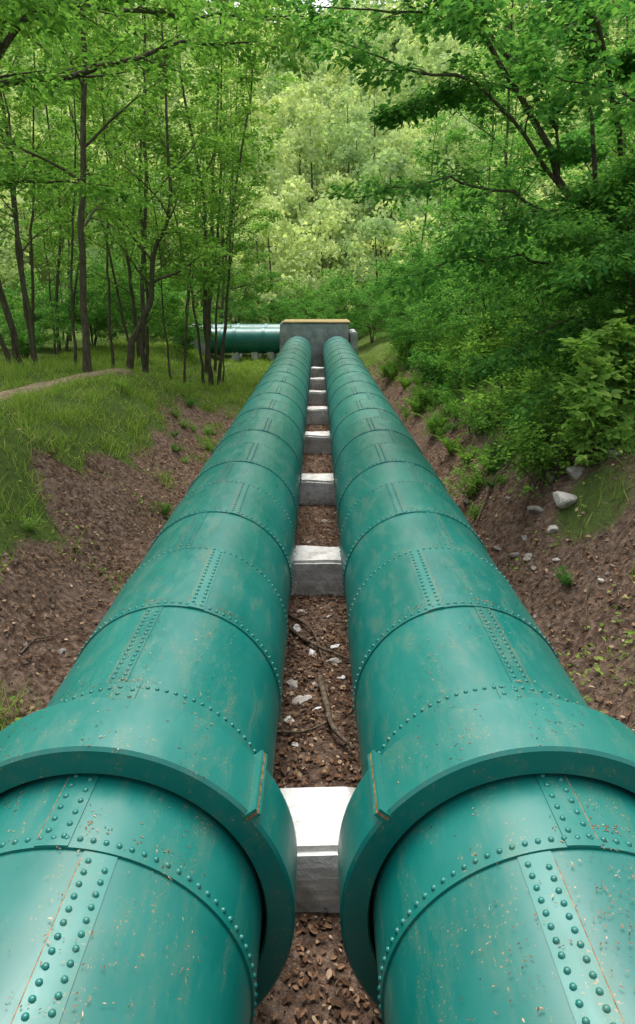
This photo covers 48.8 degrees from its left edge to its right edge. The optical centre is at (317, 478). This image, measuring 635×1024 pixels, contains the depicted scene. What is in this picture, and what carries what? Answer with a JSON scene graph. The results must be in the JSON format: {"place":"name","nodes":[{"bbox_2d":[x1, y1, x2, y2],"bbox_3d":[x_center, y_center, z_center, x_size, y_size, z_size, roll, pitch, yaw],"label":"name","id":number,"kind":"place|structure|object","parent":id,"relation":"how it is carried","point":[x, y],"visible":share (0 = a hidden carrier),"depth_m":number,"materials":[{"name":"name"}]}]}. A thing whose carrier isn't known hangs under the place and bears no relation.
{"place":"outdoors","nodes":[
{"label":"outdoors","id":0,"kind":"place"},
{"bbox_2d":[0,8,634,1023],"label":"ground","id":1,"kind":"structure","parent":0,"point":[570,520],"depth_m":7.03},
{"bbox_2d":[0,22,25,368],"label":"beech tree","id":2,"kind":"object","parent":1,"relation":"on","point":[11,327],"visible":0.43,"depth_m":15.93,"materials":[{"name":"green plant"}]},
{"bbox_2d":[0,28,35,234],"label":"young ash tree","id":3,"kind":"object","parent":1,"relation":"on","point":[23,205],"visible":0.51,"depth_m":18.91,"materials":[{"name":"green plant"}]},
{"bbox_2d":[0,17,77,359],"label":"beech tree","id":4,"kind":"object","parent":1,"relation":"on","point":[23,112],"visible":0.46,"depth_m":19.44,"materials":[{"name":"green plant"}]},
{"bbox_2d":[0,25,78,369],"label":"young ash tree","id":5,"kind":"object","parent":1,"relation":"on","point":[52,142],"visible":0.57,"depth_m":14.69,"materials":[{"name":"green plant"}]},
{"bbox_2d":[0,1,80,361],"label":"young ash tree","id":6,"kind":"object","parent":1,"relation":"on","point":[65,111],"visible":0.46,"depth_m":16.70,"materials":[{"name":"green plant"}]},
{"bbox_2d":[0,269,80,344],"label":"hazel shrub","id":7,"kind":"object","parent":1,"relation":"on","point":[13,292],"visible":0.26,"depth_m":26.91,"materials":[{"name":"green plant"}]},
{"bbox_2d":[0,289,81,360],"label":"hazel shrub","id":8,"kind":"object","parent":1,"relation":"on","point":[24,349],"visible":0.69,"depth_m":22.53,"materials":[{"name":"green plant"}]},
{"bbox_2d":[17,2,115,365],"bbox_3d":[-5.295,-6.628,15.056,2.060,8.728,1.995,-7,16,-25],"label":"young ash tree","id":9,"kind":"object","parent":1,"relation":"on","point":[51,167],"visible":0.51,"depth_m":15.21,"materials":[{"name":"green plant"}]},
{"bbox_2d":[0,368,133,399],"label":"footpath","id":10,"kind":"structure","parent":1,"relation":"on","point":[32,386],"depth_m":12.47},
{"bbox_2d":[21,57,114,340],"bbox_3d":[-11.024,-12.339,31.739,4.071,11.993,5.165,5,15,17],"label":"beech tree","id":11,"kind":"object","parent":1,"relation":"on","point":[49,211],"visible":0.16,"depth_m":31.51,"materials":[{"name":"green plant"}]},
{"bbox_2d":[3,1,144,353],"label":"beech tree","id":12,"kind":"object","parent":1,"relation":"on","point":[58,271],"visible":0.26,"depth_m":24.71,"materials":[{"name":"green plant"}]},
{"bbox_2d":[10,0,150,359],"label":"beech tree","id":13,"kind":"object","parent":1,"relation":"on","point":[126,259],"visible":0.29,"depth_m":22.42,"materials":[{"name":"green plant"}]},
{"bbox_2d":[17,249,150,345],"bbox_3d":[-8.683,-7.021,27.488,4.981,4.025,4.813,9,17,32],"label":"hazel shrub","id":14,"kind":"object","parent":1,"relation":"on","point":[92,316],"visible":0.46,"depth_m":27.38,"materials":[{"name":"green plant"}]},
{"bbox_2d":[0,0,190,372],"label":"beech tree","id":15,"kind":"object","parent":1,"relation":"on","point":[86,350],"visible":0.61,"depth_m":13.33,"materials":[{"name":"green plant"}]},
{"bbox_2d":[42,9,153,367],"bbox_3d":[-5.487,-7.352,17.489,2.887,9.579,2.937,-4,15,-16],"label":"young ash tree","id":16,"kind":"object","parent":1,"relation":"on","point":[130,139],"visible":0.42,"depth_m":17.64,"materials":[{"name":"green plant"}]},
{"bbox_2d":[62,29,155,321],"bbox_3d":[-8.136,-11.222,27.746,4.027,12.324,4.016,-18,26,-39],"label":"beech tree","id":17,"kind":"object","parent":1,"relation":"on","point":[112,253],"visible":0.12,"depth_m":27.54,"materials":[{"name":"green plant"}]},
{"bbox_2d":[53,0,217,373],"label":"beech tree","id":18,"kind":"object","parent":1,"relation":"on","point":[144,334],"visible":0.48,"depth_m":19.27,"materials":[{"name":"green plant"}]},
{"bbox_2d":[91,82,185,307],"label":"beech tree","id":19,"kind":"object","parent":1,"relation":"on","point":[148,251],"visible":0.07,"depth_m":38.50,"materials":[{"name":"green plant"}]},
{"bbox_2d":[78,256,199,345],"bbox_3d":[-6.838,-6.719,27.066,4.863,3.615,4.922,-12,19,-38],"label":"hazel shrub","id":20,"kind":"object","parent":1,"relation":"on","point":[125,294],"visible":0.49,"depth_m":26.33,"materials":[{"name":"green plant"}]},
{"bbox_2d":[92,251,186,328],"bbox_3d":[-8.501,-8.858,33.965,5.279,4.231,5.343,-4,15,-16],"label":"hazel shrub","id":21,"kind":"object","parent":1,"relation":"on","point":[159,287],"visible":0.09,"depth_m":33.30,"materials":[{"name":"green plant"}]},
{"bbox_2d":[74,0,230,369],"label":"leaning ash tree","id":22,"kind":"object","parent":1,"relation":"on","point":[134,336],"visible":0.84,"depth_m":15.69,"materials":[{"name":"green plant"}]},
{"bbox_2d":[106,82,202,380],"bbox_3d":[-4.151,-6.094,18.226,2.246,7.492,2.184,0,15,0],"label":"young ash tree","id":23,"kind":"object","parent":1,"relation":"on","point":[163,149],"visible":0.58,"depth_m":18.07,"materials":[{"name":"green plant"}]},
{"bbox_2d":[0,336,311,1023],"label":"water pipeline","id":24,"kind":"object","parent":1,"relation":"on","point":[238,912],"visible":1,"depth_m":2.54,"materials":[{"name":"green paint"}]},
{"bbox_2d":[0,0,333,216],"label":"overhanging beech tree","id":25,"kind":"object","parent":1,"relation":"on","point":[40,12],"visible":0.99,"depth_m":9.05,"materials":[{"name":"green plant"}]},
{"bbox_2d":[148,51,233,382],"bbox_3d":[-3.503,-6.834,19.583,2.645,8.862,2.267,0,15,0],"label":"young ash tree","id":26,"kind":"object","parent":1,"relation":"on","point":[176,113],"visible":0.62,"depth_m":18.94,"materials":[{"name":"green plant"}]},
{"bbox_2d":[149,290,232,352],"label":"hazel shrub","id":27,"kind":"object","parent":1,"relation":"on","point":[190,332],"visible":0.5,"depth_m":27.58,"materials":[{"name":"green plant"}]},
{"bbox_2d":[157,131,235,382],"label":"young ash tree","id":28,"kind":"object","parent":1,"relation":"on","point":[212,141],"visible":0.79,"depth_m":17.10,"materials":[{"name":"green plant"}]},
{"bbox_2d":[117,0,313,385],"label":"beech tree","id":29,"kind":"object","parent":1,"relation":"on","point":[247,160],"visible":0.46,"depth_m":20.68,"materials":[{"name":"green plant"}]},
{"bbox_2d":[134,0,304,373],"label":"beech tree","id":30,"kind":"object","parent":1,"relation":"on","point":[251,141],"visible":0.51,"depth_m":23.81,"materials":[{"name":"green plant"}]},
{"bbox_2d":[173,323,279,360],"bbox_3d":[-3.854,-5.861,31.598,4.708,2.213,3.114,0,15,0],"label":"cross pipeline","id":31,"kind":"object","parent":1,"relation":"on","point":[256,341],"visible":0.53,"depth_m":30.21,"materials":[{"name":"green paint"}]},
{"bbox_2d":[183,0,274,323],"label":"beech tree","id":32,"kind":"object","parent":1,"relation":"on","point":[248,267],"visible":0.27,"depth_m":36.62,"materials":[{"name":"green plant"}]},
{"bbox_2d":[198,102,268,382],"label":"young ash tree","id":33,"kind":"object","parent":1,"relation":"on","point":[248,259],"visible":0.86,"depth_m":20.12,"materials":[{"name":"green plant"}]},
{"bbox_2d":[192,262,281,323],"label":"hazel shrub","id":34,"kind":"object","parent":1,"relation":"on","point":[261,278],"visible":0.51,"depth_m":42.10,"materials":[{"name":"green plant"}]},
{"bbox_2d":[228,289,307,323],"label":"hazel shrub","id":35,"kind":"object","parent":1,"relation":"on","point":[279,303],"visible":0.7,"depth_m":36.50,"materials":[{"name":"green plant"}]},
{"bbox_2d":[250,273,341,322],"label":"hazel shrub","id":36,"kind":"object","parent":1,"relation":"on","point":[303,301],"visible":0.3,"depth_m":41.88,"materials":[{"name":"green plant"}]},
{"bbox_2d":[303,431,330,453],"bbox_3d":[0.000,-0.602,13.915,2.617,0.646,0.597,0,15,0],"label":"concrete pipe support","id":37,"kind":"object","parent":1,"relation":"on","point":[316,442],"visible":0.06,"depth_m":13.65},
{"bbox_2d":[0,0,634,328],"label":"distant woodland","id":38,"kind":"object","parent":1,"relation":"on","point":[314,108],"visible":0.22,"depth_m":56.48,"materials":[{"name":"green plant"}]},
{"bbox_2d":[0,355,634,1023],"bbox_3d":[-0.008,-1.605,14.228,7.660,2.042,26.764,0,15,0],"label":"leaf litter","id":39,"kind":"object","parent":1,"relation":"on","point":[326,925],"visible":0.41,"depth_m":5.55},
{"bbox_2d":[279,787,355,912],"bbox_3d":[0.000,2.074,3.772,2.617,0.632,0.596,0,15,0],"label":"concrete pipe support","id":40,"kind":"object","parent":1,"relation":"on","point":[317,814],"visible":0.04,"depth_m":3.53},
{"bbox_2d":[323,336,634,1023],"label":"water pipeline","id":41,"kind":"object","parent":40,"relation":"on","point":[417,897],"visible":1,"depth_m":2.54,"materials":[{"name":"green paint"}]},
{"bbox_2d":[0,378,634,726],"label":"soil clods","id":42,"kind":"object","parent":1,"relation":"on","point":[574,662],"visible":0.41,"depth_m":6.65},
{"bbox_2d":[299,473,335,504],"bbox_3d":[0.000,0.267,10.628,2.617,0.637,0.597,0,15,0],"label":"concrete pipe support","id":43,"kind":"object","parent":1,"relation":"on","point":[316,489],"visible":0.03,"depth_m":10.35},
{"bbox_2d":[306,406,328,424],"bbox_3d":[0.000,-1.417,17.009,2.617,0.647,0.597,0,15,0],"label":"concrete pipe support","id":44,"kind":"object","parent":1,"relation":"on","point":[316,415],"visible":0.02,"depth_m":16.74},
{"bbox_2d":[308,390,326,404],"bbox_3d":[0.000,-2.220,20.107,2.616,0.625,0.596,0,15,0],"label":"concrete pipe support","id":45,"kind":"object","parent":1,"relation":"on","point":[318,397],"visible":0.05,"depth_m":19.84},
{"bbox_2d":[309,377,325,389],"bbox_3d":[0.000,-3.033,23.202,2.617,0.622,0.596,0,15,0],"label":"concrete pipe support","id":46,"kind":"object","parent":1,"relation":"on","point":[317,383],"visible":0.04,"depth_m":22.93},
{"bbox_2d":[291,545,344,595],"bbox_3d":[0.000,1.086,7.503,2.617,0.644,0.596,0,15,0],"label":"concrete pipe support","id":47,"kind":"object","parent":1,"relation":"on","point":[317,570],"visible":0.06,"depth_m":7.24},
{"bbox_2d":[280,319,357,366],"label":"concrete anchor block","id":48,"kind":"structure","parent":1,"relation":"on","point":[317,334],"depth_m":29.46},
{"bbox_2d":[289,627,349,660],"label":"fallen branch","id":49,"kind":"object","parent":1,"relation":"on","point":[297,634],"visible":0.92,"depth_m":6.15,"materials":[{"name":"brown wood"}]},
{"bbox_2d":[279,286,365,328],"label":"hazel shrub","id":50,"kind":"object","parent":1,"relation":"on","point":[329,313],"visible":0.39,"depth_m":36.21,"materials":[{"name":"green plant"}]},
{"bbox_2d":[317,675,354,750],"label":"fallen branch","id":51,"kind":"object","parent":1,"relation":"on","point":[322,689],"visible":1,"depth_m":5.09,"materials":[{"name":"brown wood"}]},
{"bbox_2d":[304,269,394,330],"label":"hazel shrub","id":52,"kind":"object","parent":1,"relation":"on","point":[337,312],"visible":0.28,"depth_m":41.27,"materials":[{"name":"green plant"}]},
{"bbox_2d":[322,266,411,342],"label":"hazel shrub","id":53,"kind":"object","parent":1,"relation":"on","point":[353,297],"visible":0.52,"depth_m":35.02,"materials":[{"name":"green plant"}]},
{"bbox_2d":[359,271,440,334],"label":"hazel shrub","id":54,"kind":"object","parent":1,"relation":"on","point":[383,313],"visible":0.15,"depth_m":26.97,"materials":[{"name":"green plant"}]},
{"bbox_2d":[383,330,421,369],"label":"undergrowth plant","id":55,"kind":"object","parent":1,"relation":"on","point":[402,353],"visible":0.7,"depth_m":19.95,"materials":[{"name":"green plant"}]},
{"bbox_2d":[362,276,469,341],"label":"hazel shrub","id":56,"kind":"object","parent":1,"relation":"on","point":[380,304],"visible":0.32,"depth_m":21.94,"materials":[{"name":"green plant"}]},
{"bbox_2d":[384,303,449,349],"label":"hazel shrub","id":57,"kind":"object","parent":1,"relation":"on","point":[410,338],"visible":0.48,"depth_m":20.00,"materials":[{"name":"green plant"}]},
{"bbox_2d":[372,108,467,320],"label":"hornbeam tree","id":58,"kind":"object","parent":1,"relation":"on","point":[429,170],"visible":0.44,"depth_m":37.33,"materials":[{"name":"green plant"}]},
{"bbox_2d":[405,380,437,412],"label":"undergrowth plant","id":59,"kind":"object","parent":1,"relation":"on","point":[418,394],"visible":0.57,"depth_m":15.14,"materials":[{"name":"green plant"}]},
{"bbox_2d":[408,384,435,414],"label":"undergrowth plant","id":60,"kind":"object","parent":1,"relation":"on","point":[424,395],"visible":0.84,"depth_m":15.10,"materials":[{"name":"green plant"}]},
{"bbox_2d":[406,347,455,386],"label":"undergrowth plant","id":61,"kind":"object","parent":1,"relation":"on","point":[416,368],"visible":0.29,"depth_m":15.78,"materials":[{"name":"green plant"}]},
{"bbox_2d":[407,352,457,387],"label":"undergrowth plant","id":62,"kind":"object","parent":1,"relation":"on","point":[422,369],"visible":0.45,"depth_m":15.60,"materials":[{"name":"green plant"}]},
{"bbox_2d":[411,317,456,345],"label":"undergrowth plant","id":63,"kind":"object","parent":1,"relation":"on","point":[424,327],"visible":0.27,"depth_m":19.00,"materials":[{"name":"green plant"}]},
{"bbox_2d":[422,412,451,439],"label":"undergrowth plant","id":64,"kind":"object","parent":1,"relation":"on","point":[440,433],"visible":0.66,"depth_m":12.85,"materials":[{"name":"green plant"}]},
{"bbox_2d":[422,343,457,381],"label":"undergrowth plant","id":65,"kind":"object","parent":1,"relation":"on","point":[442,365],"visible":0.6,"depth_m":15.01,"materials":[{"name":"green plant"}]},
{"bbox_2d":[418,328,461,356],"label":"undergrowth plant","id":66,"kind":"object","parent":1,"relation":"on","point":[427,340],"visible":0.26,"depth_m":17.67,"materials":[{"name":"green plant"}]},
{"bbox_2d":[426,372,462,404],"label":"undergrowth plant","id":67,"kind":"object","parent":1,"relation":"on","point":[449,382],"visible":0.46,"depth_m":14.73,"materials":[{"name":"green plant"}]},
{"bbox_2d":[374,225,526,333],"bbox_3d":[4.261,-6.268,22.590,4.997,3.729,4.829,0,15,1],"label":"hazel shrub","id":68,"kind":"object","parent":1,"relation":"on","point":[402,273],"visible":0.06,"depth_m":22.17,"materials":[{"name":"green plant"}]},
{"bbox_2d":[434,431,467,454],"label":"fern","id":69,"kind":"object","parent":1,"relation":"on","point":[450,445],"visible":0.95,"depth_m":11.53,"materials":[{"name":"green plant"}]},
{"bbox_2d":[270,0,634,380],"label":"leaning hornbeam tree","id":70,"kind":"object","parent":1,"relation":"on","point":[580,20],"visible":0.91,"depth_m":8.69,"materials":[{"name":"green plant"}]},
{"bbox_2d":[419,328,494,363],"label":"undergrowth plant","id":71,"kind":"object","parent":1,"relation":"on","point":[451,340],"visible":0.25,"depth_m":15.38,"materials":[{"name":"green plant"}]},
{"bbox_2d":[445,358,468,391],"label":"undergrowth plant","id":72,"kind":"object","parent":1,"relation":"on","point":[458,383],"visible":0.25,"depth_m":13.79,"materials":[{"name":"green plant"}]},
{"bbox_2d":[387,220,536,335],"bbox_3d":[3.862,-5.004,17.768,3.979,3.144,3.931,5,16,19],"label":"hazel shrub","id":73,"kind":"object","parent":1,"relation":"on","point":[443,246],"visible":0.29,"depth_m":17.50,"materials":[{"name":"green plant"}]},
{"bbox_2d":[440,451,494,498],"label":"undergrowth plant","id":74,"kind":"object","parent":1,"relation":"on","point":[474,481],"visible":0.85,"depth_m":9.76,"materials":[{"name":"green plant"}]},
{"bbox_2d":[435,386,501,440],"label":"undergrowth plant","id":75,"kind":"object","parent":1,"relation":"on","point":[480,424],"visible":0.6,"depth_m":11.12,"materials":[{"name":"green plant"}]},
{"bbox_2d":[443,342,501,389],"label":"undergrowth plant","id":76,"kind":"object","parent":1,"relation":"on","point":[469,368],"visible":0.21,"depth_m":12.98,"materials":[{"name":"green plant"}]},
{"bbox_2d":[402,16,553,317],"bbox_3d":[6.042,-10.759,26.191,5.905,11.308,5.949,-5,13,-24],"label":"hornbeam tree","id":77,"kind":"object","parent":1,"relation":"on","point":[457,137],"visible":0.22,"depth_m":25.88,"materials":[{"name":"green plant"}]},
{"bbox_2d":[452,310,521,364],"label":"undergrowth plant","id":78,"kind":"object","parent":1,"relation":"on","point":[488,342],"visible":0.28,"depth_m":12.84,"materials":[{"name":"green plant"}]},
{"bbox_2d":[403,251,582,349],"bbox_3d":[3.373,-3.322,13.827,3.233,2.375,3.124,-14,20,-43],"label":"hazel shrub","id":79,"kind":"object","parent":1,"relation":"on","point":[485,287],"visible":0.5,"depth_m":13.87,"materials":[{"name":"green plant"}]},
{"bbox_2d":[427,29,559,300],"bbox_3d":[8.630,-13.978,33.422,6.459,13.629,6.508,3,14,-1],"label":"hornbeam tree","id":80,"kind":"object","parent":1,"relation":"on","point":[481,132],"visible":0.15,"depth_m":32.87,"materials":[{"name":"green plant"}]},
{"bbox_2d":[483,427,515,470],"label":"undergrowth plant","id":81,"kind":"object","parent":1,"relation":"on","point":[499,450],"visible":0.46,"depth_m":9.79,"materials":[{"name":"green plant"}]},
{"bbox_2d":[415,0,586,317],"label":"hornbeam tree","id":82,"kind":"object","parent":1,"relation":"on","point":[452,205],"visible":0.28,"depth_m":19.11,"materials":[{"name":"green plant"}]},
{"bbox_2d":[455,361,548,433],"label":"undergrowth plant","id":83,"kind":"object","parent":1,"relation":"on","point":[526,388],"visible":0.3,"depth_m":9.80,"materials":[{"name":"green plant"}]},
{"bbox_2d":[455,325,553,394],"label":"undergrowth plant","id":84,"kind":"object","parent":1,"relation":"on","point":[491,353],"visible":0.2,"depth_m":11.30,"materials":[{"name":"green plant"}]},
{"bbox_2d":[461,371,557,437],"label":"undergrowth plant","id":85,"kind":"object","parent":1,"relation":"on","point":[508,395],"visible":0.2,"depth_m":9.74,"materials":[{"name":"green plant"}]},
{"bbox_2d":[438,172,601,321],"bbox_3d":[5.262,-4.657,14.969,4.840,3.442,5.010,0,15,0],"label":"hazel shrub","id":86,"kind":"object","parent":1,"relation":"on","point":[483,277],"visible":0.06,"depth_m":15.43,"materials":[{"name":"green plant"}]},
{"bbox_2d":[496,381,567,457],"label":"undergrowth plant","id":87,"kind":"object","parent":1,"relation":"on","point":[523,410],"visible":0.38,"depth_m":8.23,"materials":[{"name":"green plant"}]},
{"bbox_2d":[509,348,560,395],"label":"undergrowth plant","id":88,"kind":"object","parent":1,"relation":"on","point":[532,376],"visible":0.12,"depth_m":10.32,"materials":[{"name":"green plant"}]},
{"bbox_2d":[496,405,576,463],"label":"undergrowth plant","id":89,"kind":"object","parent":1,"relation":"on","point":[548,416],"visible":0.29,"depth_m":8.01,"materials":[{"name":"green plant"}]},
{"bbox_2d":[442,194,633,339],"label":"hazel shrub","id":90,"kind":"object","parent":1,"relation":"on","point":[496,293],"visible":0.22,"depth_m":12.02,"materials":[{"name":"green plant"}]},
{"bbox_2d":[476,399,618,497],"bbox_3d":[2.640,-0.368,7.714,1.499,1.025,1.972,-3,9,33],"label":"undergrowth plant","id":91,"kind":"object","parent":1,"relation":"on","point":[538,457],"visible":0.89,"depth_m":7.58,"materials":[{"name":"green plant"}]},
{"bbox_2d":[474,1,634,277],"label":"hornbeam tree","id":92,"kind":"object","parent":1,"relation":"on","point":[539,139],"visible":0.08,"depth_m":16.92,"materials":[{"name":"green plant"}]},
{"bbox_2d":[534,361,576,423],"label":"undergrowth plant","id":93,"kind":"object","parent":1,"relation":"on","point":[557,401],"visible":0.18,"depth_m":8.57,"materials":[{"name":"green plant"}]},
{"bbox_2d":[482,139,634,330],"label":"hazel shrub","id":94,"kind":"object","parent":1,"relation":"on","point":[561,306],"visible":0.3,"depth_m":9.04,"materials":[{"name":"green plant"}]},
{"bbox_2d":[489,0,634,262],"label":"hornbeam tree","id":95,"kind":"object","parent":1,"relation":"on","point":[627,31],"visible":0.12,"depth_m":22.00,"materials":[{"name":"green plant"}]},
{"bbox_2d":[551,565,573,585],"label":"undergrowth plant","id":96,"kind":"object","parent":1,"relation":"on","point":[566,580],"visible":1,"depth_m":6.33,"materials":[{"name":"green plant"}]},
{"bbox_2d":[553,491,576,508],"bbox_3d":[2.555,0.229,7.179,0.218,0.196,0.301,0,15,0],"label":"rock","id":97,"kind":"object","parent":1,"relation":"on","point":[568,499],"visible":0.84,"depth_m":7.09,"materials":[{"name":"stone"}]},
{"bbox_2d":[523,182,634,359],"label":"hazel shrub","id":98,"kind":"object","parent":1,"relation":"on","point":[606,308],"visible":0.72,"depth_m":8.10,"materials":[{"name":"green plant"}]},
{"bbox_2d":[526,2,634,268],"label":"hornbeam tree","id":99,"kind":"object","parent":1,"relation":"on","point":[587,129],"visible":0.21,"depth_m":13.46,"materials":[{"name":"green plant"}]},
{"bbox_2d":[539,365,634,428],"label":"undergrowth plant","id":100,"kind":"object","parent":1,"relation":"on","point":[563,401],"visible":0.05,"depth_m":7.87,"materials":[{"name":"green plant"}]},
{"bbox_2d":[560,57,622,219],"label":"hornbeam tree","id":101,"kind":"object","parent":1,"relation":"on","point":[596,128],"visible":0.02,"depth_m":30.55,"materials":[{"name":"green plant"}]},
{"bbox_2d":[553,328,634,467],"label":"sycamore sapling","id":102,"kind":"object","parent":1,"relation":"on","point":[599,420],"visible":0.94,"depth_m":7.07,"materials":[{"name":"green plant"}]},
{"bbox_2d":[553,347,634,431],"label":"undergrowth plant","id":103,"kind":"object","parent":1,"relation":"on","point":[615,377],"visible":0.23,"depth_m":7.08,"materials":[{"name":"green plant"}]},
{"bbox_2d":[580,319,634,388],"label":"undergrowth plant","id":104,"kind":"object","parent":1,"relation":"on","point":[620,355],"visible":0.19,"depth_m":7.28,"materials":[{"name":"green plant"}]},
{"bbox_2d":[591,309,634,421],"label":"sycamore sapling","id":105,"kind":"object","parent":1,"relation":"on","point":[614,323],"visible":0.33,"depth_m":7.22,"materials":[{"name":"green plant"}]},
{"bbox_2d":[0,318,634,729],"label":"grass","id":106,"kind":"structure","parent":0,"point":[64,364],"depth_m":12.24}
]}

